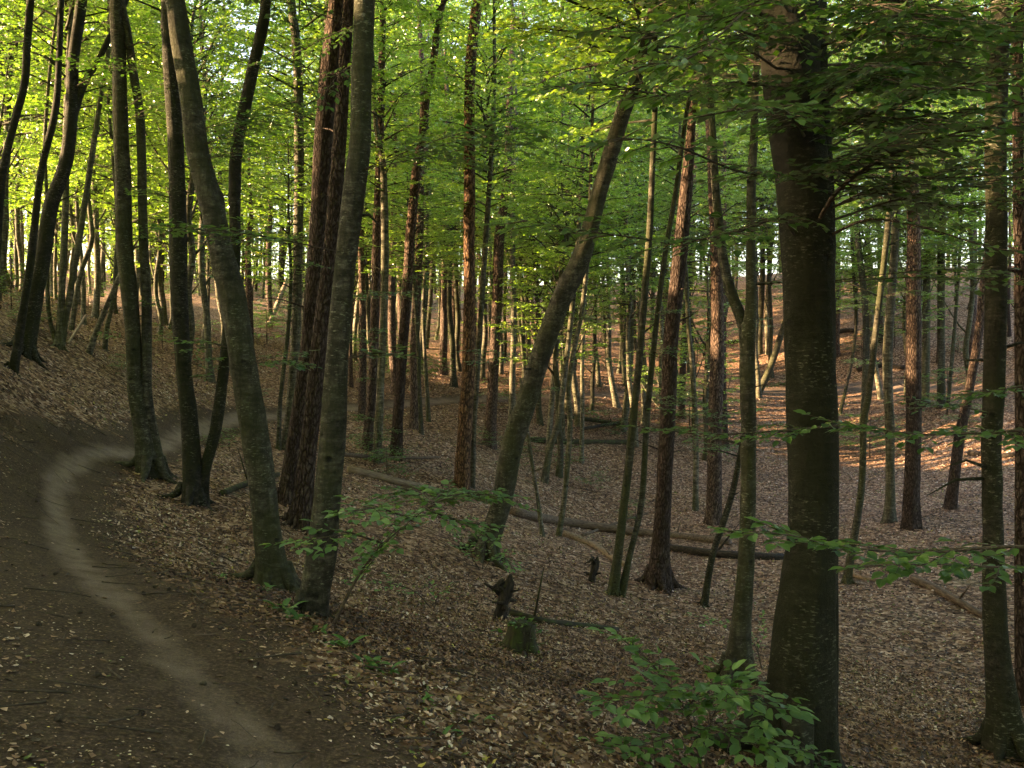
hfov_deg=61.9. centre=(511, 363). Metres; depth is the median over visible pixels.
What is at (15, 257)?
beech tree
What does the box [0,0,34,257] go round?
beech tree
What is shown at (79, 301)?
beech tree
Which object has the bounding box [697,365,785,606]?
beech tree
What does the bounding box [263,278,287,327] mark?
tree
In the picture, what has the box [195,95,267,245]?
beech tree
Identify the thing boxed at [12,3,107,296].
beech tree
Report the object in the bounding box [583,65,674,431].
beech tree
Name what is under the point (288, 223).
beech tree
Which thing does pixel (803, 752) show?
beech sapling
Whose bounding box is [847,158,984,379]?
beech tree
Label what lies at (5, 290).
beech seedling
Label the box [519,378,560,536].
beech tree
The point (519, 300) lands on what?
beech tree
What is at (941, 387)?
beech tree
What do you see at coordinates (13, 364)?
beech tree
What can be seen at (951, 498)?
pine tree
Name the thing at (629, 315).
beech tree
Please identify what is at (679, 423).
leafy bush
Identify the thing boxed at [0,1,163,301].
beech tree
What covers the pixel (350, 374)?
pine tree
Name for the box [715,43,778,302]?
beech tree
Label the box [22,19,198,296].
beech tree
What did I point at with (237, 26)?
sky
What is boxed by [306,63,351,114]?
beech branch
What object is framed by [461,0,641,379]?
beech tree
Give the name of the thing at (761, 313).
beech tree
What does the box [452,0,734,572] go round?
beech tree
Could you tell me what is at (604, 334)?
beech tree
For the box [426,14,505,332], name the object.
pine tree
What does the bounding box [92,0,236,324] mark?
beech tree
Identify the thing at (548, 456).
beech tree
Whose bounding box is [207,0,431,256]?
beech tree
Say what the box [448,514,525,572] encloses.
beech sapling
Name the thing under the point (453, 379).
beech tree
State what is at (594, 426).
fallen branch
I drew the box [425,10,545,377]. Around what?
beech tree
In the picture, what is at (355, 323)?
beech tree
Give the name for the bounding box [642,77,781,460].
beech tree
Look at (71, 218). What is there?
beech tree
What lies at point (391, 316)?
pine tree
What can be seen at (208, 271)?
beech tree
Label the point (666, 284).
beech tree
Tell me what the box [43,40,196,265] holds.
beech tree
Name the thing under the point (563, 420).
beech tree
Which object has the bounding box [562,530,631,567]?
fallen log
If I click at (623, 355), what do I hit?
beech tree
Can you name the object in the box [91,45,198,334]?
beech tree
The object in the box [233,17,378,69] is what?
beech branch
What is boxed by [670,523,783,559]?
fallen log
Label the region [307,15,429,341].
beech tree
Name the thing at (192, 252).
beech tree
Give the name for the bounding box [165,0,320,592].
beech tree
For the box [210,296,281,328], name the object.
leafy bush
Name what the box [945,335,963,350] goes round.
beech seedling
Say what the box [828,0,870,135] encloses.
beech tree
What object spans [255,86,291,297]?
beech tree
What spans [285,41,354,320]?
beech tree
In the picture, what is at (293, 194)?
beech tree
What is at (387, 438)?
beech seedling
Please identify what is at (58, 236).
beech tree
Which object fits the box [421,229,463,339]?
beech tree
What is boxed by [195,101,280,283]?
beech tree
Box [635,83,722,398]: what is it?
beech tree
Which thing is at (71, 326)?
beech tree
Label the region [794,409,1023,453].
beech branch
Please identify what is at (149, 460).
beech tree
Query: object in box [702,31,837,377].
beech tree
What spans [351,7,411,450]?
pine tree
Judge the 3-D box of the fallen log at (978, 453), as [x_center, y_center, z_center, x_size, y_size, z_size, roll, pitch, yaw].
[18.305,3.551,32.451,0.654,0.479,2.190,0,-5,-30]
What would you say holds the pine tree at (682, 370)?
on the ground
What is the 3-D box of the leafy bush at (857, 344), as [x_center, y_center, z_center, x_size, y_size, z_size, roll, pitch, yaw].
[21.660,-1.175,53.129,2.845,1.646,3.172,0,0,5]
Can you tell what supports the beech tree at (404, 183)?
on the ground
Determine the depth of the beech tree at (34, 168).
57.15 m
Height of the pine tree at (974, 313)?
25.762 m
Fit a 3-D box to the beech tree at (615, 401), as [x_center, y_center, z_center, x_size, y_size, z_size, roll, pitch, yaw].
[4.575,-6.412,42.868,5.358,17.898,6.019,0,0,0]
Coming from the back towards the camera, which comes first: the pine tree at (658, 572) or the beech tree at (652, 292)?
the beech tree at (652, 292)
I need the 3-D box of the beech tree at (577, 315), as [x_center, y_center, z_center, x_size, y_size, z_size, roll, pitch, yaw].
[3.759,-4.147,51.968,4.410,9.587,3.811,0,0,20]
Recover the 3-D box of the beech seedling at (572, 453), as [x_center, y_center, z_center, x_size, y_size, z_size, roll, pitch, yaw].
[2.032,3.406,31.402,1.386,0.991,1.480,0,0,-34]
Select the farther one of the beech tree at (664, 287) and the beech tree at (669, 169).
the beech tree at (664, 287)
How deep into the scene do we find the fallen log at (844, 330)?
57.52 m
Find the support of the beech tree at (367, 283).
on the ground
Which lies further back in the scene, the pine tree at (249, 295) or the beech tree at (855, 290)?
the beech tree at (855, 290)
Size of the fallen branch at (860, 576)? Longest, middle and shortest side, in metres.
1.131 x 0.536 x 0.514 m
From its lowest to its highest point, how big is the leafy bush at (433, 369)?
2.462 m
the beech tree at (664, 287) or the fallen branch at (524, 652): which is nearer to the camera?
the fallen branch at (524, 652)
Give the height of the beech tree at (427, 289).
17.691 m
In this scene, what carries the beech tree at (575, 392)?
on the ground
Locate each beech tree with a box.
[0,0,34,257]
[0,0,90,376]
[0,0,94,293]
[0,0,128,372]
[0,0,196,144]
[0,0,198,352]
[0,0,210,350]
[0,1,161,330]
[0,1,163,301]
[0,8,54,287]
[0,73,43,206]
[2,0,210,318]
[2,15,42,212]
[2,25,132,307]
[3,45,92,289]
[3,51,60,287]
[7,72,83,282]
[7,178,28,282]
[8,164,59,260]
[8,210,31,279]
[9,36,137,324]
[9,43,79,246]
[9,46,114,298]
[9,165,26,212]
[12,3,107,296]
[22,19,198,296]
[23,42,111,274]
[27,125,114,287]
[28,119,112,304]
[29,158,61,292]
[33,0,222,249]
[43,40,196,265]
[55,0,270,508]
[69,125,164,313]
[79,199,92,293]
[82,0,313,383]
[82,220,114,260]
[83,216,114,289]
[86,227,132,354]
[88,61,194,296]
[91,0,282,361]
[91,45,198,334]
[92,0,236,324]
[94,0,208,483]
[102,56,167,295]
[105,1,210,275]
[107,73,246,299]
[111,128,227,329]
[132,0,310,344]
[146,0,559,619]
[148,221,167,271]
[149,108,276,347]
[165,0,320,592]
[187,171,206,295]
[191,122,382,449]
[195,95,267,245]
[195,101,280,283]
[197,0,386,449]
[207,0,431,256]
[214,0,417,345]
[224,90,310,275]
[224,110,266,234]
[225,108,285,292]
[228,148,282,294]
[230,0,443,301]
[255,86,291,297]
[259,60,310,295]
[270,0,408,253]
[272,18,423,337]
[277,128,313,294]
[279,0,421,360]
[283,151,311,281]
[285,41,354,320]
[302,0,469,463]
[304,76,374,179]
[306,87,436,351]
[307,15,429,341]
[345,1,458,366]
[359,151,491,434]
[364,160,494,421]
[365,0,502,370]
[368,142,384,312]
[370,4,483,390]
[372,0,536,370]
[372,1,467,229]
[373,65,447,322]
[375,6,429,329]
[384,0,587,488]
[384,56,442,373]
[408,43,494,387]
[409,0,545,362]
[415,135,477,348]
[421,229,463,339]
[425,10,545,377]
[438,25,551,373]
[442,0,582,379]
[442,134,462,320]
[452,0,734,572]
[457,16,563,420]
[458,0,528,312]
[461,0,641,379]
[462,9,550,360]
[462,69,661,477]
[464,0,842,597]
[466,0,589,362]
[474,178,556,376]
[475,0,605,425]
[475,195,518,365]
[478,0,1023,767]
[478,70,548,347]
[482,1,569,343]
[483,0,697,536]
[490,47,641,453]
[492,16,667,484]
[493,110,555,350]
[501,210,553,349]
[508,20,640,426]
[517,102,637,412]
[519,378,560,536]
[526,0,683,385]
[527,149,645,463]
[529,214,598,438]
[531,1,630,290]
[532,24,665,386]
[544,246,604,369]
[552,6,620,347]
[556,70,648,407]
[563,7,675,373]
[563,249,619,410]
[566,59,647,368]
[570,132,704,446]
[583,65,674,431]
[585,8,699,350]
[587,38,770,510]
[593,102,691,424]
[594,0,720,350]
[607,29,735,360]
[608,82,677,400]
[609,21,738,323]
[625,243,702,443]
[634,30,736,293]
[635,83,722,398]
[639,28,744,372]
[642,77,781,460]
[646,2,785,686]
[656,161,701,338]
[659,214,709,430]
[670,16,776,318]
[677,245,761,428]
[690,203,745,305]
[696,0,1023,584]
[697,31,780,398]
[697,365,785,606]
[698,15,777,258]
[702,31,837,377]
[706,31,767,290]
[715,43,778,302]
[718,96,777,354]
[719,111,778,354]
[741,0,863,261]
[756,128,868,305]
[761,321,783,393]
[762,151,848,277]
[773,24,984,399]
[827,0,980,523]
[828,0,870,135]
[835,99,929,421]
[835,209,906,412]
[835,212,902,313]
[841,144,904,289]
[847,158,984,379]
[848,0,984,323]
[866,115,948,403]
[871,81,977,318]
[872,100,983,406]
[873,231,951,311]
[883,0,1023,763]
[890,183,1012,407]
[899,98,1011,408]
[932,89,1012,376]
[934,132,982,300]
[960,44,1011,309]
[963,148,1012,251]
[1008,249,1013,308]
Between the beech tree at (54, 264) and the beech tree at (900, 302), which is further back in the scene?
the beech tree at (900, 302)
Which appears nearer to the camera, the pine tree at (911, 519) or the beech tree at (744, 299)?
the pine tree at (911, 519)
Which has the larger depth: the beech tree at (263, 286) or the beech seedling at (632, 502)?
the beech tree at (263, 286)
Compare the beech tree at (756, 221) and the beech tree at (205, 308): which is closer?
the beech tree at (205, 308)
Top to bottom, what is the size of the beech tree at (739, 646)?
18.421 m
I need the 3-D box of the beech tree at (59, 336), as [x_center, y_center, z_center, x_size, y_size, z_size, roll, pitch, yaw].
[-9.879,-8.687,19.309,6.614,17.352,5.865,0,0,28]
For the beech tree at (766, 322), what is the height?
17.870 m
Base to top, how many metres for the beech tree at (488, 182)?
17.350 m
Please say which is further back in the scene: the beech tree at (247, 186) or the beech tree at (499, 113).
the beech tree at (247, 186)
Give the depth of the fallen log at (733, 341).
61.80 m
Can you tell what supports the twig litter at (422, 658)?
on the ground
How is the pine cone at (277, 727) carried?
on the path
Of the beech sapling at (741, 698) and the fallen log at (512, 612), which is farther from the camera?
the fallen log at (512, 612)
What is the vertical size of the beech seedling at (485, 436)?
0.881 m
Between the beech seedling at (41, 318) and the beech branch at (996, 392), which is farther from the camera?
the beech seedling at (41, 318)
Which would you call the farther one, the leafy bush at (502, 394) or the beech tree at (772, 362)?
the beech tree at (772, 362)
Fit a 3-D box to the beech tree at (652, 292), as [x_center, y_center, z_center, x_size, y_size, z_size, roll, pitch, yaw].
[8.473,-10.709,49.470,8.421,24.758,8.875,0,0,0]
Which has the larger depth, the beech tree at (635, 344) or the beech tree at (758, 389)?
the beech tree at (635, 344)
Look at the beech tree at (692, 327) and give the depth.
38.56 m
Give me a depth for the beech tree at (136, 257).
49.71 m
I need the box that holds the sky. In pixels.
[6,0,1023,285]
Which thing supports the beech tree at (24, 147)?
on the ground
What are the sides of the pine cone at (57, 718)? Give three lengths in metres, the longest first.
0.037 x 0.031 x 0.030 m
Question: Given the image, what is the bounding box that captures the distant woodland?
[7,60,1013,303]
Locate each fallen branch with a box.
[66,308,86,343]
[345,428,440,458]
[522,623,551,677]
[579,657,629,747]
[581,511,654,535]
[584,416,620,429]
[853,559,905,581]
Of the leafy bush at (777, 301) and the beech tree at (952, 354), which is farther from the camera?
the leafy bush at (777, 301)
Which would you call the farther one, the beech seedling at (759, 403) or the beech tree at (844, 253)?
the beech seedling at (759, 403)
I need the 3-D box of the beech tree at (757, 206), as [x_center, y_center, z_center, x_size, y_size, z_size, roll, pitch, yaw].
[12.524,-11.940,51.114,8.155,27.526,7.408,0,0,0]
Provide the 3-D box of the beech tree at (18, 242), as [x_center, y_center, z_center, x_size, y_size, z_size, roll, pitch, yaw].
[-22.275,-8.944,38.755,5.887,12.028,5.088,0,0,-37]
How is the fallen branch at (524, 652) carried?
on the ground
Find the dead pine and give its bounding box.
[454,0,488,489]
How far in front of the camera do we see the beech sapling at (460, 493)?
6.02 m
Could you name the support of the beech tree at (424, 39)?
on the ground
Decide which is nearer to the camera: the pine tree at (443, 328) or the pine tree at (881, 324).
the pine tree at (443, 328)
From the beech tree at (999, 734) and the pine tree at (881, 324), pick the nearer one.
the beech tree at (999, 734)
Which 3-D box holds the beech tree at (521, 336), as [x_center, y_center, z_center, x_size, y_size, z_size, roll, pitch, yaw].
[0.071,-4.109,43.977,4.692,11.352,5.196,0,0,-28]
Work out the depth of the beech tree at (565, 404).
39.24 m
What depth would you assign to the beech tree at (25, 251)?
64.91 m
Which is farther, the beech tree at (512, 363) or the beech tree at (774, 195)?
the beech tree at (774, 195)
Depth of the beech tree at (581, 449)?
32.45 m
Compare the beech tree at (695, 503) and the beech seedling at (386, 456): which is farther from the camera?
the beech tree at (695, 503)
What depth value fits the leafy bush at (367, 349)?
46.33 m
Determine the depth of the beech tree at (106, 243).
83.02 m
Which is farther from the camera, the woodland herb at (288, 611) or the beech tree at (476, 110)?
the beech tree at (476, 110)
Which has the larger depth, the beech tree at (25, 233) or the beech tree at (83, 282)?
the beech tree at (25, 233)
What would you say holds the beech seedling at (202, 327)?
on the ground
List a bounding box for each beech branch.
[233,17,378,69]
[290,262,330,268]
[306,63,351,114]
[616,424,839,447]
[708,516,1023,582]
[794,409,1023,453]
[829,560,1023,592]
[951,385,1023,403]
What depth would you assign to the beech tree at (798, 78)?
5.55 m
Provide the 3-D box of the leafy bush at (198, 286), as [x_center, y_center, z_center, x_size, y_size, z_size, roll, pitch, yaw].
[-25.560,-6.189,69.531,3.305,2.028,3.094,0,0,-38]
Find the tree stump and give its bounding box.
[491,615,547,655]
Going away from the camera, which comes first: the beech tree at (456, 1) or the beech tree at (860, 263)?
the beech tree at (860, 263)
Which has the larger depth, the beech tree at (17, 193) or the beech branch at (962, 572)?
the beech tree at (17, 193)
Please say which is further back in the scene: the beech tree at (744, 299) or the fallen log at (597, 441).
the beech tree at (744, 299)
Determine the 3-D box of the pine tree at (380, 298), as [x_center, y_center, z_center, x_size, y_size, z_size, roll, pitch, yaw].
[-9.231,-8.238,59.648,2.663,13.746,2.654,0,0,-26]
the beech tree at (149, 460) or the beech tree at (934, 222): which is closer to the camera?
the beech tree at (149, 460)
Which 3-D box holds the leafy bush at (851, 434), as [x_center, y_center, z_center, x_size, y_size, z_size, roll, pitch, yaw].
[15.105,3.167,36.219,3.622,2.096,4.038,0,0,23]
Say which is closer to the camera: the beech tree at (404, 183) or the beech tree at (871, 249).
the beech tree at (404, 183)
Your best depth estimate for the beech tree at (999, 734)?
7.62 m
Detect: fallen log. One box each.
[218,449,279,495]
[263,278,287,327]
[346,465,441,494]
[509,507,731,544]
[509,567,619,629]
[530,422,626,444]
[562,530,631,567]
[565,411,628,427]
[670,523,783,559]
[695,339,738,347]
[840,328,862,333]
[856,358,904,371]
[909,574,981,618]
[967,450,1014,457]
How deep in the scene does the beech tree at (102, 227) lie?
40.62 m
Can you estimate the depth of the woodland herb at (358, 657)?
5.16 m
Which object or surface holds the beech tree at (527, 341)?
on the ground
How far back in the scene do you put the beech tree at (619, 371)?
51.42 m
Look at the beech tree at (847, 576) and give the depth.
17.94 m
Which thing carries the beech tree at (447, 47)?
on the ground
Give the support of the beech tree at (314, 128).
on the ground
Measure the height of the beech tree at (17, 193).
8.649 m
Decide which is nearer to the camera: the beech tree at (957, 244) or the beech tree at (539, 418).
the beech tree at (539, 418)
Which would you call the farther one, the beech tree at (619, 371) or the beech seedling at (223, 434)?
the beech tree at (619, 371)
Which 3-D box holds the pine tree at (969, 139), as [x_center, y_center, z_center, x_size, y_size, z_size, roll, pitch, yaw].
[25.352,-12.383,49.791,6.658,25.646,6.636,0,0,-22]
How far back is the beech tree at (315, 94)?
48.70 m
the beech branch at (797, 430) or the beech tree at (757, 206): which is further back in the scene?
the beech tree at (757, 206)
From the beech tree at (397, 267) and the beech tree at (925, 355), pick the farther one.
the beech tree at (397, 267)
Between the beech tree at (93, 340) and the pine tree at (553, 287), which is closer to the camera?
the beech tree at (93, 340)
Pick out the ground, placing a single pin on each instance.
(608, 502)
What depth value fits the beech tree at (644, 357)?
43.84 m
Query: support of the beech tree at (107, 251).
on the ground
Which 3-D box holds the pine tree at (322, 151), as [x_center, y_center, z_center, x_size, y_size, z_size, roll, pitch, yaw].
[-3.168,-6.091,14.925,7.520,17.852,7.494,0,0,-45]
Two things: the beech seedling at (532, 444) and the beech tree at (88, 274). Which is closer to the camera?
the beech seedling at (532, 444)
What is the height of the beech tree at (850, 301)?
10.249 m
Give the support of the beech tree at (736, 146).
on the ground
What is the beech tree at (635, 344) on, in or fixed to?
on the ground
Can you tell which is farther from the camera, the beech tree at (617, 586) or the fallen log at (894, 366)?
the fallen log at (894, 366)
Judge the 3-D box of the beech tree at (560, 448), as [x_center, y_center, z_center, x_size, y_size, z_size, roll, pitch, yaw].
[1.755,-3.082,30.127,7.031,14.884,6.362,0,0,0]
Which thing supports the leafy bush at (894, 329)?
on the ground
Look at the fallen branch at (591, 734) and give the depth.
4.91 m
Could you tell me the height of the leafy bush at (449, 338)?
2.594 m
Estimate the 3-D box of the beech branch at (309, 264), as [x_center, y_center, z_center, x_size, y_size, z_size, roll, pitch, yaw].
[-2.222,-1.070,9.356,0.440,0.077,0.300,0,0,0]
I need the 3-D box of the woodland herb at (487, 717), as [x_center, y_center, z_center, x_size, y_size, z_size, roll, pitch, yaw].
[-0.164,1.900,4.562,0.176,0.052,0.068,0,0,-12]
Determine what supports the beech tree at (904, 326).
on the ground
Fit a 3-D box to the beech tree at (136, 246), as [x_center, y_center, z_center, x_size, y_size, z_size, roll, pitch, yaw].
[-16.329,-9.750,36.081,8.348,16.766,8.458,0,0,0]
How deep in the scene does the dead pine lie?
23.14 m
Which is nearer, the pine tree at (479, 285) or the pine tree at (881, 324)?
the pine tree at (881, 324)
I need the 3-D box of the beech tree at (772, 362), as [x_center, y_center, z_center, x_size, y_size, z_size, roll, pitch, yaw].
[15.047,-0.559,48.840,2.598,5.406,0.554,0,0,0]
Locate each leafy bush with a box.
[192,275,214,293]
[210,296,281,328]
[214,303,291,343]
[262,287,302,309]
[352,331,410,358]
[352,333,407,356]
[366,338,455,384]
[385,348,443,375]
[429,319,488,350]
[479,377,544,407]
[546,355,588,377]
[645,377,701,404]
[650,387,738,431]
[764,290,782,308]
[783,413,866,444]
[838,333,881,355]
[839,415,905,458]
[859,313,901,346]
[893,364,1005,414]
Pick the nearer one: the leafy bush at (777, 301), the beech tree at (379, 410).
the beech tree at (379, 410)
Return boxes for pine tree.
[199,35,293,342]
[231,0,430,535]
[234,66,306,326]
[255,0,392,506]
[347,10,454,394]
[348,33,413,420]
[348,292,354,387]
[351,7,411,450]
[368,0,482,460]
[372,0,463,335]
[379,273,380,327]
[388,0,439,430]
[416,0,483,351]
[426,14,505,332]
[438,49,463,374]
[462,0,563,449]
[462,105,480,326]
[549,0,753,595]
[549,69,580,388]
[677,108,705,418]
[689,20,775,525]
[691,178,742,399]
[700,91,736,448]
[827,0,885,357]
[827,8,895,342]
[886,6,968,530]
[913,0,1010,362]
[917,0,1023,706]
[921,3,1023,509]
[966,2,1023,160]
[967,15,976,358]
[1006,118,1012,336]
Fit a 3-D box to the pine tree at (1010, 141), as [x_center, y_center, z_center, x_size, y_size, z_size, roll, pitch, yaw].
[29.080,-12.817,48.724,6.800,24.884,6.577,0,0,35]
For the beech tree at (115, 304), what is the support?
on the ground
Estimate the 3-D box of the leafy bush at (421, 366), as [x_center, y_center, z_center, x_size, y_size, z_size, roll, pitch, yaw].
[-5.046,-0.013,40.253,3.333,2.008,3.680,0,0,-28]
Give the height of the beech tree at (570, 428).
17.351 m
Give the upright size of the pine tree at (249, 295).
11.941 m
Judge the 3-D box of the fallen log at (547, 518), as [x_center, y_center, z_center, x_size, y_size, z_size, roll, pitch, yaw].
[2.844,4.478,23.433,6.003,0.678,1.933,8,0,-2]
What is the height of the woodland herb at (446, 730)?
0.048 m
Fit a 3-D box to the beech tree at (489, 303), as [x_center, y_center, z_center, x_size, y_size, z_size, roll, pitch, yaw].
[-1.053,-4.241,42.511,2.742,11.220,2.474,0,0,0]
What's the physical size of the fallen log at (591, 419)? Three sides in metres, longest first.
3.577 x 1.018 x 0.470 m
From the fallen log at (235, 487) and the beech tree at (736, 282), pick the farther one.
the beech tree at (736, 282)
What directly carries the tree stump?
on the ground
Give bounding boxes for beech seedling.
[0,263,58,305]
[0,291,56,323]
[65,282,109,305]
[107,354,125,373]
[152,322,173,348]
[195,317,216,333]
[200,428,238,447]
[253,313,273,328]
[346,414,408,442]
[347,428,408,465]
[360,445,416,475]
[476,426,501,445]
[522,436,544,451]
[553,441,588,462]
[571,469,609,487]
[599,417,626,434]
[615,499,648,518]
[756,397,765,412]
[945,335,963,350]
[948,403,981,424]
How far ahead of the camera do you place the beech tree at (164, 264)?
39.37 m
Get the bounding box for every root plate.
[484,574,519,618]
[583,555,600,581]
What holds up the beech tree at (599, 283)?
on the ground
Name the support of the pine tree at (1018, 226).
on the ground
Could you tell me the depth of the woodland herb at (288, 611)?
6.00 m
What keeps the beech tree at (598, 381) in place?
on the ground
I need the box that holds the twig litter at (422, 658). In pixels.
[0,330,1023,767]
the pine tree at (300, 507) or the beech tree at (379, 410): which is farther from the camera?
the beech tree at (379, 410)
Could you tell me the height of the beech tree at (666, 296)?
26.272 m
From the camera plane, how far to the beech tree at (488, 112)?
45.81 m
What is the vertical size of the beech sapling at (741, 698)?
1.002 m
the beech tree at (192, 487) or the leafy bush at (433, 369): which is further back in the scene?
the leafy bush at (433, 369)
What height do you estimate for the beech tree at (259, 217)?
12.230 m
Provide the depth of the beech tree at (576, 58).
58.55 m
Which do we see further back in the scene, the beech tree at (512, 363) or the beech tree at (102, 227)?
the beech tree at (102, 227)
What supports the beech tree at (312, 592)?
on the ground
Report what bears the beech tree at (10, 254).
on the ground
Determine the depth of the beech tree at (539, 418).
36.84 m
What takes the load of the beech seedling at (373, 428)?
on the ground
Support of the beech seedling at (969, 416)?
on the ground
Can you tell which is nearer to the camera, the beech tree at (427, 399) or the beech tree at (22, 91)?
the beech tree at (22, 91)
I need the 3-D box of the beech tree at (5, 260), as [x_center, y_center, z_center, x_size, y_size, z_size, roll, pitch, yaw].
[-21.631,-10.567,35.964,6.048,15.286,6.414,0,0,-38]
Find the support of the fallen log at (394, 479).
on the ground
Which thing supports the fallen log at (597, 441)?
on the ground
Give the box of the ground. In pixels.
[0,266,1023,767]
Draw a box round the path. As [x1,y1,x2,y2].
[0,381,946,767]
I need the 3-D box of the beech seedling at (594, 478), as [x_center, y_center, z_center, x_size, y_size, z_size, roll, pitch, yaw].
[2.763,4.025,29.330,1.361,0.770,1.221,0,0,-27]
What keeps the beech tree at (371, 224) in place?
on the ground
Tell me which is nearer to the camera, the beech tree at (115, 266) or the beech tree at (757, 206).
the beech tree at (115, 266)
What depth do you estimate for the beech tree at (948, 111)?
54.66 m
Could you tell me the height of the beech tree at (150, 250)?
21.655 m
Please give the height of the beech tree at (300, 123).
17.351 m
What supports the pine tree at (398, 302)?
on the ground
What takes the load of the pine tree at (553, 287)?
on the ground
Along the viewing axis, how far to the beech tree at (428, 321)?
58.06 m
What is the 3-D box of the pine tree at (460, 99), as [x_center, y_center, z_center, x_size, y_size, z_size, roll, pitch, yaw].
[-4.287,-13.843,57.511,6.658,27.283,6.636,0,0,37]
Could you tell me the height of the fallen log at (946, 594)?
0.798 m
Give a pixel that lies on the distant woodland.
(279, 274)
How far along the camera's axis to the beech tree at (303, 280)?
51.91 m
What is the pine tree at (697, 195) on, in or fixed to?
on the ground
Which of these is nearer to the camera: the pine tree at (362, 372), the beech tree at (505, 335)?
the pine tree at (362, 372)
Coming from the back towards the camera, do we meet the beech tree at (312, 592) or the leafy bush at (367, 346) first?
the leafy bush at (367, 346)
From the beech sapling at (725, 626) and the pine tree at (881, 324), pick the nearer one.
the beech sapling at (725, 626)
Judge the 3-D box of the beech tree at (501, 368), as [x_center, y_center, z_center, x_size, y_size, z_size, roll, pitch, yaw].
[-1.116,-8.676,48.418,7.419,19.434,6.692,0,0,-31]
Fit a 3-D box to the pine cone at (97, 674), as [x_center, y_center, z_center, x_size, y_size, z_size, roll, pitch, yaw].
[-1.963,1.477,4.046,0.037,0.030,0.031,-5,10,12]
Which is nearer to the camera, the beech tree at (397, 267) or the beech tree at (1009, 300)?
the beech tree at (1009, 300)
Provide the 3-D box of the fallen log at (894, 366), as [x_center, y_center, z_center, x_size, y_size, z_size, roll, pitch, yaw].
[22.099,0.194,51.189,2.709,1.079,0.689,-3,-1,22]
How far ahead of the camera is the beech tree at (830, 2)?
54.93 m
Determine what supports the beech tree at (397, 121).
on the ground
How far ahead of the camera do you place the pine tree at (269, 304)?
52.16 m
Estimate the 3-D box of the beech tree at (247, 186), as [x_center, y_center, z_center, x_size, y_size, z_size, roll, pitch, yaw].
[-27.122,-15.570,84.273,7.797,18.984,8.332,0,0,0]
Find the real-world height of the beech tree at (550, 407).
17.352 m
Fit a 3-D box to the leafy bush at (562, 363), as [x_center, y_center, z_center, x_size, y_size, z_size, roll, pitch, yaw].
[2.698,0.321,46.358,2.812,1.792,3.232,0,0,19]
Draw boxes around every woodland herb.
[258,582,275,592]
[264,598,305,611]
[285,608,310,619]
[310,624,327,633]
[320,634,368,649]
[353,654,390,671]
[365,661,405,673]
[422,691,433,701]
[432,725,462,735]
[468,714,494,722]
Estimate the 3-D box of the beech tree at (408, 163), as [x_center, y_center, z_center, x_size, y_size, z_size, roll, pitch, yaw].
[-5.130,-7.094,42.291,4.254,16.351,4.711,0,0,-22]
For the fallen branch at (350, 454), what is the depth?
23.59 m
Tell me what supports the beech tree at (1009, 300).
on the ground
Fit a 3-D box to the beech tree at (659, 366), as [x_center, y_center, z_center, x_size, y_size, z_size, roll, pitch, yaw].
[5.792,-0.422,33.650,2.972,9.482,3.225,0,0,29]
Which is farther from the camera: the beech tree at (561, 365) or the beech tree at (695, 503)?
the beech tree at (561, 365)
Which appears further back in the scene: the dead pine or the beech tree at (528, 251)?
the beech tree at (528, 251)
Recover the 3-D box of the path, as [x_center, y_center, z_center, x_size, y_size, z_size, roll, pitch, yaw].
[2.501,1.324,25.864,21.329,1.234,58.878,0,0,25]
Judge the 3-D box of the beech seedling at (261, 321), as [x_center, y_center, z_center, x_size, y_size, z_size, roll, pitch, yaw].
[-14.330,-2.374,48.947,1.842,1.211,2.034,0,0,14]
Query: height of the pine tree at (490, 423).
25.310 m
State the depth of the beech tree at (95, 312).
32.65 m
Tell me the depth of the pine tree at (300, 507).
12.26 m
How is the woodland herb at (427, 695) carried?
on the ground
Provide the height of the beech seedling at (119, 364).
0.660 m
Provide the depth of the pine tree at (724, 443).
37.48 m
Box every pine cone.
[54,715,61,721]
[94,671,101,677]
[274,724,280,730]
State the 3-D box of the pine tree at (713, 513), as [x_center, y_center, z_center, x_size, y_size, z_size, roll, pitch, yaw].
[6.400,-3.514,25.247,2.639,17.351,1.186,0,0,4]
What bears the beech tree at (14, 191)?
on the ground
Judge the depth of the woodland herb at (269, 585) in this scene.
7.06 m
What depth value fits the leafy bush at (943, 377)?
38.48 m
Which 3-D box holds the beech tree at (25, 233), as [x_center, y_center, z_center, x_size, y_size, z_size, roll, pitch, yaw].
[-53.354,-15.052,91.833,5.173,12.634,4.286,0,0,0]
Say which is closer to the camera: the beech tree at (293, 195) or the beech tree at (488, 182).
the beech tree at (488, 182)
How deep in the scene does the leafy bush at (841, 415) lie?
36.67 m
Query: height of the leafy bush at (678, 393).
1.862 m
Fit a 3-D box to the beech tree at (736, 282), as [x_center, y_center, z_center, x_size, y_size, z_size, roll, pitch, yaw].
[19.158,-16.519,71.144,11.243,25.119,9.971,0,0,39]
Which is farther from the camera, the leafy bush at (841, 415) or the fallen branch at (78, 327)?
the leafy bush at (841, 415)
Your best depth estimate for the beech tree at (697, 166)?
55.82 m
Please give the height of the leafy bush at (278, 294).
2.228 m
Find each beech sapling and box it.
[260,480,540,624]
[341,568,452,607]
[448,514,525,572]
[576,627,819,767]
[686,610,766,669]
[744,728,852,767]
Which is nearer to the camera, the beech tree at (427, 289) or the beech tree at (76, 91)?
the beech tree at (76, 91)
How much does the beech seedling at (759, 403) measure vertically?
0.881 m
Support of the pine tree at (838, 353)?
on the ground
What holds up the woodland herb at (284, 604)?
on the ground

